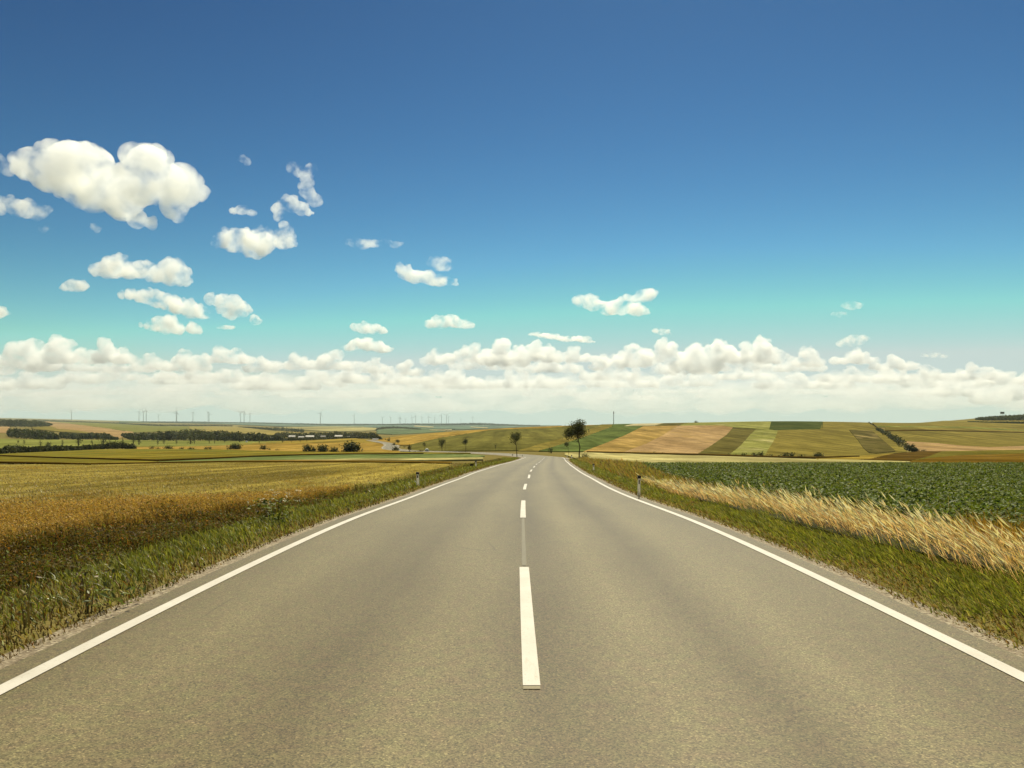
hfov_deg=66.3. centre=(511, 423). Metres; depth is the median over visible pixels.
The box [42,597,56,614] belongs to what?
flower
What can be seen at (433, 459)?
farm track
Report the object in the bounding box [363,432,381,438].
village trees
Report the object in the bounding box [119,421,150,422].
straw field
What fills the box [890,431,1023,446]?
crop field
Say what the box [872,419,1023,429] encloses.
fallow field
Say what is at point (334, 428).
straw field
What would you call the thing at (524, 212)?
sky
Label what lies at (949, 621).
road shoulder
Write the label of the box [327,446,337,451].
field bush
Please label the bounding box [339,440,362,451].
field bush
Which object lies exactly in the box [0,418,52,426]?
woodland
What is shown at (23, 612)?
weed stalk
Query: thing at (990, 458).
ripe field
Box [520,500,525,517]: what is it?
road dash line
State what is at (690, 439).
ripe field
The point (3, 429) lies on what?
ripe field
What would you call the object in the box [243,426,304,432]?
tree belt
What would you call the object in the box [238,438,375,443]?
grain field
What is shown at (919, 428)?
crop field
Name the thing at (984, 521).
yellow grass
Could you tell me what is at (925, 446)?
ripe field
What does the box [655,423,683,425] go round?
grain field
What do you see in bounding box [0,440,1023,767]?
road
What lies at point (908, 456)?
ploughed field
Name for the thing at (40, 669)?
road edge line
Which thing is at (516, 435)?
roadside tree
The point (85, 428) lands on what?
ripe field
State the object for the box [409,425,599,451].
crop field
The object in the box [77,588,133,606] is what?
leafy plant
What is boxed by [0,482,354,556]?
rusty weeds
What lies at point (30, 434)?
woodland
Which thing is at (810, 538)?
verge grass
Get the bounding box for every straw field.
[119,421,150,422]
[283,426,375,431]
[429,429,451,430]
[565,452,909,462]
[626,423,661,425]
[877,426,1023,430]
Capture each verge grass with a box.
[0,457,520,662]
[568,459,1023,655]
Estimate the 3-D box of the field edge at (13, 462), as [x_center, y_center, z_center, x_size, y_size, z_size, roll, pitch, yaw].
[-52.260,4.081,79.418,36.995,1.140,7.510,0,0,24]
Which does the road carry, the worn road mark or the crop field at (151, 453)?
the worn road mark
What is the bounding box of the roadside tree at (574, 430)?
[562,419,588,456]
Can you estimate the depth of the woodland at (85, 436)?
862.49 m
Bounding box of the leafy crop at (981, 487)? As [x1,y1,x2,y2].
[641,461,1023,532]
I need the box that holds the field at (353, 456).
[154,454,484,461]
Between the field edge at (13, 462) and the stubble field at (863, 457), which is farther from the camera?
the stubble field at (863, 457)
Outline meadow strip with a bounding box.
[0,439,279,448]
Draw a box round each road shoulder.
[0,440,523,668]
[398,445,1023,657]
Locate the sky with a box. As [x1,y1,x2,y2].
[0,0,1023,425]
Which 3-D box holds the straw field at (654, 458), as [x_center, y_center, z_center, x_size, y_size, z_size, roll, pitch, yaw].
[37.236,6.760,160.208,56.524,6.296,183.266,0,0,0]
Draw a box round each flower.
[25,595,60,610]
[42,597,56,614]
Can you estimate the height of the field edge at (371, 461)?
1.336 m
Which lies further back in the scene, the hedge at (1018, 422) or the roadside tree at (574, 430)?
the hedge at (1018, 422)
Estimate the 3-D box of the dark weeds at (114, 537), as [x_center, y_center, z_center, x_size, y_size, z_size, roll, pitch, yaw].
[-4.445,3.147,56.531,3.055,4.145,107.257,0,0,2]
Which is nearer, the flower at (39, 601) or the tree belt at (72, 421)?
the flower at (39, 601)
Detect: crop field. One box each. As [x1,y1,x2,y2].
[0,449,470,458]
[0,456,158,464]
[48,421,203,432]
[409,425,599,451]
[539,426,641,451]
[612,424,629,425]
[680,421,770,429]
[698,427,754,453]
[731,430,777,454]
[769,421,822,429]
[885,427,1023,431]
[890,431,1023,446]
[912,450,1023,460]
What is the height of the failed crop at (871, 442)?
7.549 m
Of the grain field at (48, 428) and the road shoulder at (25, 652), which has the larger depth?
the grain field at (48, 428)
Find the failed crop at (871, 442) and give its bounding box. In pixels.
[849,430,894,453]
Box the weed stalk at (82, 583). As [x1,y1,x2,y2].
[71,566,88,595]
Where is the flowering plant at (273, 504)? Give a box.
[245,489,307,523]
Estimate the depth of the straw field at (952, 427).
895.45 m
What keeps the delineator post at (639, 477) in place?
on the ground at (486, 457)
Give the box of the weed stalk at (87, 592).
[76,575,101,613]
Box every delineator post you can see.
[416,472,418,484]
[637,475,640,494]
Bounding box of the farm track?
[291,457,482,461]
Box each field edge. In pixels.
[0,453,423,460]
[0,461,90,464]
[91,460,451,464]
[587,451,859,458]
[885,429,1023,432]
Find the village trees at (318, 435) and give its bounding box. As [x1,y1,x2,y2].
[274,431,368,437]
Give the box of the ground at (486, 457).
[0,415,1023,654]
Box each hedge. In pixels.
[0,440,136,453]
[876,427,917,451]
[967,421,1023,423]
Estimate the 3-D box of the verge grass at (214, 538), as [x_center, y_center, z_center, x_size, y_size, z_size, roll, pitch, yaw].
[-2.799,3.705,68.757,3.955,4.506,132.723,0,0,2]
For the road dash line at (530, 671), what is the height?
0.043 m
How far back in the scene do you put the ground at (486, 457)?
8.92 m
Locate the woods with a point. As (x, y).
(347, 424)
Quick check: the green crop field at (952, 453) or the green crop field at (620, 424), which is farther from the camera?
the green crop field at (620, 424)
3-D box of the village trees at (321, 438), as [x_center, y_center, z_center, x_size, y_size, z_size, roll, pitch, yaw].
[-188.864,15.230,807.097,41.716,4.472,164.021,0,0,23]
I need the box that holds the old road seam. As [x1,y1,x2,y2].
[522,518,525,565]
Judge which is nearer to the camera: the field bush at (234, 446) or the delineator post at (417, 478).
the delineator post at (417, 478)
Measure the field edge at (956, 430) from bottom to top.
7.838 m
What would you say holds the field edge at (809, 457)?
on the ground at (486, 457)
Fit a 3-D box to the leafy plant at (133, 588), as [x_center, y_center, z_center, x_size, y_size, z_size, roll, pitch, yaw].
[-3.620,1.562,7.276,0.461,0.169,0.365,0,0,-17]
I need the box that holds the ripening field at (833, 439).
[765,422,906,456]
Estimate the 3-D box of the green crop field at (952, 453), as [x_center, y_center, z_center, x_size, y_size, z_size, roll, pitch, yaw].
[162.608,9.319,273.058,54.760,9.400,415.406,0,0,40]
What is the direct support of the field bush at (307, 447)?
on the ground at (486, 457)
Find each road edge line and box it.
[0,457,525,694]
[562,457,1023,681]
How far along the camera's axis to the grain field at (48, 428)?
1465.09 m
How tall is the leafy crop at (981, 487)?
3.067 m
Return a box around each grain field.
[31,426,89,433]
[137,443,399,451]
[188,426,297,434]
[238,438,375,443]
[518,424,611,451]
[584,426,676,451]
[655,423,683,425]
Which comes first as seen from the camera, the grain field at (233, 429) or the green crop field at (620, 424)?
the green crop field at (620, 424)
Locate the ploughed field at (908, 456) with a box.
[860,451,940,460]
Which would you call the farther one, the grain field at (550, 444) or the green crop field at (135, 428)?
the green crop field at (135, 428)
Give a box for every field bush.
[226,442,242,448]
[302,444,317,451]
[315,444,328,451]
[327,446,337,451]
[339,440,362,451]
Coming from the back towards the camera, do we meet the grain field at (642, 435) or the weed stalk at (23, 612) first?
the grain field at (642, 435)
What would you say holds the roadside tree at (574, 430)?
on the ground at (486, 457)
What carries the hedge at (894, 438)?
on the ground at (486, 457)
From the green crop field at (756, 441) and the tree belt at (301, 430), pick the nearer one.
the green crop field at (756, 441)
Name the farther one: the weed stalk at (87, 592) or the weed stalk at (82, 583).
the weed stalk at (82, 583)
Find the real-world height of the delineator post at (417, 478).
0.619 m
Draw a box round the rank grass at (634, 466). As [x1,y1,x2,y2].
[577,457,1023,564]
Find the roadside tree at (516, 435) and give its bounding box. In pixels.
[508,431,521,454]
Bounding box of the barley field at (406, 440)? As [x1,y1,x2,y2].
[377,425,590,445]
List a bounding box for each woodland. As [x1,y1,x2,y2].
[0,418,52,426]
[6,428,59,439]
[59,432,118,439]
[120,429,281,440]
[975,414,1023,420]
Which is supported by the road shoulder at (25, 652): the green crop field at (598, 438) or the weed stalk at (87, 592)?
the weed stalk at (87, 592)
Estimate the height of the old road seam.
0.145 m
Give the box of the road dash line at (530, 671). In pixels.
[520,567,539,684]
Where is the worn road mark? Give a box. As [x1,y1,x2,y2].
[523,686,539,688]
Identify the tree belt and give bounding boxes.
[37,419,115,423]
[113,422,232,425]
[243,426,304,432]
[375,426,420,430]
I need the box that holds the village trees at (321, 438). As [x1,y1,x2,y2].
[283,436,368,440]
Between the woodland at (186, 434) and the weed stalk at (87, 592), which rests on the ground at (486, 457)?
the woodland at (186, 434)
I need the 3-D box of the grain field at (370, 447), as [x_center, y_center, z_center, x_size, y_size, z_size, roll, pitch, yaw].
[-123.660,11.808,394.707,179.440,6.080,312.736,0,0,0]
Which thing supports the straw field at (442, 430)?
on the ground at (486, 457)
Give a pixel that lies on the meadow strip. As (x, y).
(36, 442)
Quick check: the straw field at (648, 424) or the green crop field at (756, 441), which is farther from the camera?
the straw field at (648, 424)
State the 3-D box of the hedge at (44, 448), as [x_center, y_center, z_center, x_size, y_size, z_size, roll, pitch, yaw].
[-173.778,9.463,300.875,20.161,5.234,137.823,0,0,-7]
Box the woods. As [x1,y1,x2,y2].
[141,421,539,425]
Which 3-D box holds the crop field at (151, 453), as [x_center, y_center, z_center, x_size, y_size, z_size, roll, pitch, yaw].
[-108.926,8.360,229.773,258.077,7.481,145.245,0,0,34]
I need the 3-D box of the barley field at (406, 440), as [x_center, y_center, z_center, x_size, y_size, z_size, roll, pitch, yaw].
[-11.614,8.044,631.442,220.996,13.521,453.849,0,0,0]
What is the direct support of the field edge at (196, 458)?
on the ground at (486, 457)
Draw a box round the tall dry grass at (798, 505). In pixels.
[635,472,1023,584]
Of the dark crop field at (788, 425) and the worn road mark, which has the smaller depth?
the worn road mark
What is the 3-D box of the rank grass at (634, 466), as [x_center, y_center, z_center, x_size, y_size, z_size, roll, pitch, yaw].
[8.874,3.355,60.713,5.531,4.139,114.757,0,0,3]
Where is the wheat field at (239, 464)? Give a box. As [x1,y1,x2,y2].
[0,462,451,504]
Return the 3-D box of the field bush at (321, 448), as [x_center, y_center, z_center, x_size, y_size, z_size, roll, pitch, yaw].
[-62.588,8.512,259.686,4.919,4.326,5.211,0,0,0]
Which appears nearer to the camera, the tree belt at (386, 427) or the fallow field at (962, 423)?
the fallow field at (962, 423)
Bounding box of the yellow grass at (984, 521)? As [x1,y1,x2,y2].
[949,506,1023,547]
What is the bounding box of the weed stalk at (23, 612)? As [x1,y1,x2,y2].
[10,576,41,627]
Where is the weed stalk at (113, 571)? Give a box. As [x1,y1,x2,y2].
[96,551,115,606]
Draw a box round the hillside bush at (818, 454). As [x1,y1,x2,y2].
[812,452,825,456]
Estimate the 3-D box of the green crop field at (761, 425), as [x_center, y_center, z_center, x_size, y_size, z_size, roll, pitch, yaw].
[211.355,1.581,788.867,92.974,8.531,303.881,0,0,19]
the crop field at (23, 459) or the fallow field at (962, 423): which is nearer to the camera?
the crop field at (23, 459)
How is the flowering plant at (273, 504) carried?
on the ground at (486, 457)
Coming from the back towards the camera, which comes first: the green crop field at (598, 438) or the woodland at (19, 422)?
the woodland at (19, 422)
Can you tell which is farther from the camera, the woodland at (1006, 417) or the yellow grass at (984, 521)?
the woodland at (1006, 417)
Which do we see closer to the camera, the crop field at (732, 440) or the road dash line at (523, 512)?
the road dash line at (523, 512)
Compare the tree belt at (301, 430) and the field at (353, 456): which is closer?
the field at (353, 456)
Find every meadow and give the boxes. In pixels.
[176,422,561,429]
[376,428,444,434]
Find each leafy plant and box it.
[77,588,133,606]
[94,582,145,602]
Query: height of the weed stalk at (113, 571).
0.515 m
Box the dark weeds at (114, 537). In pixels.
[0,458,502,594]
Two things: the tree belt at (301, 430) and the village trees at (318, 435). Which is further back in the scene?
the tree belt at (301, 430)
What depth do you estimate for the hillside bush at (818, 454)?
236.20 m
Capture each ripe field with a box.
[0,427,8,432]
[45,421,132,438]
[625,425,732,452]
[907,441,1023,450]
[910,453,1023,462]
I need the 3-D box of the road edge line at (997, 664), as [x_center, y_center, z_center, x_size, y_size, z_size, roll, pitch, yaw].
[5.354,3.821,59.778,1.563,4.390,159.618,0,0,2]
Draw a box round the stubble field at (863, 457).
[816,453,893,459]

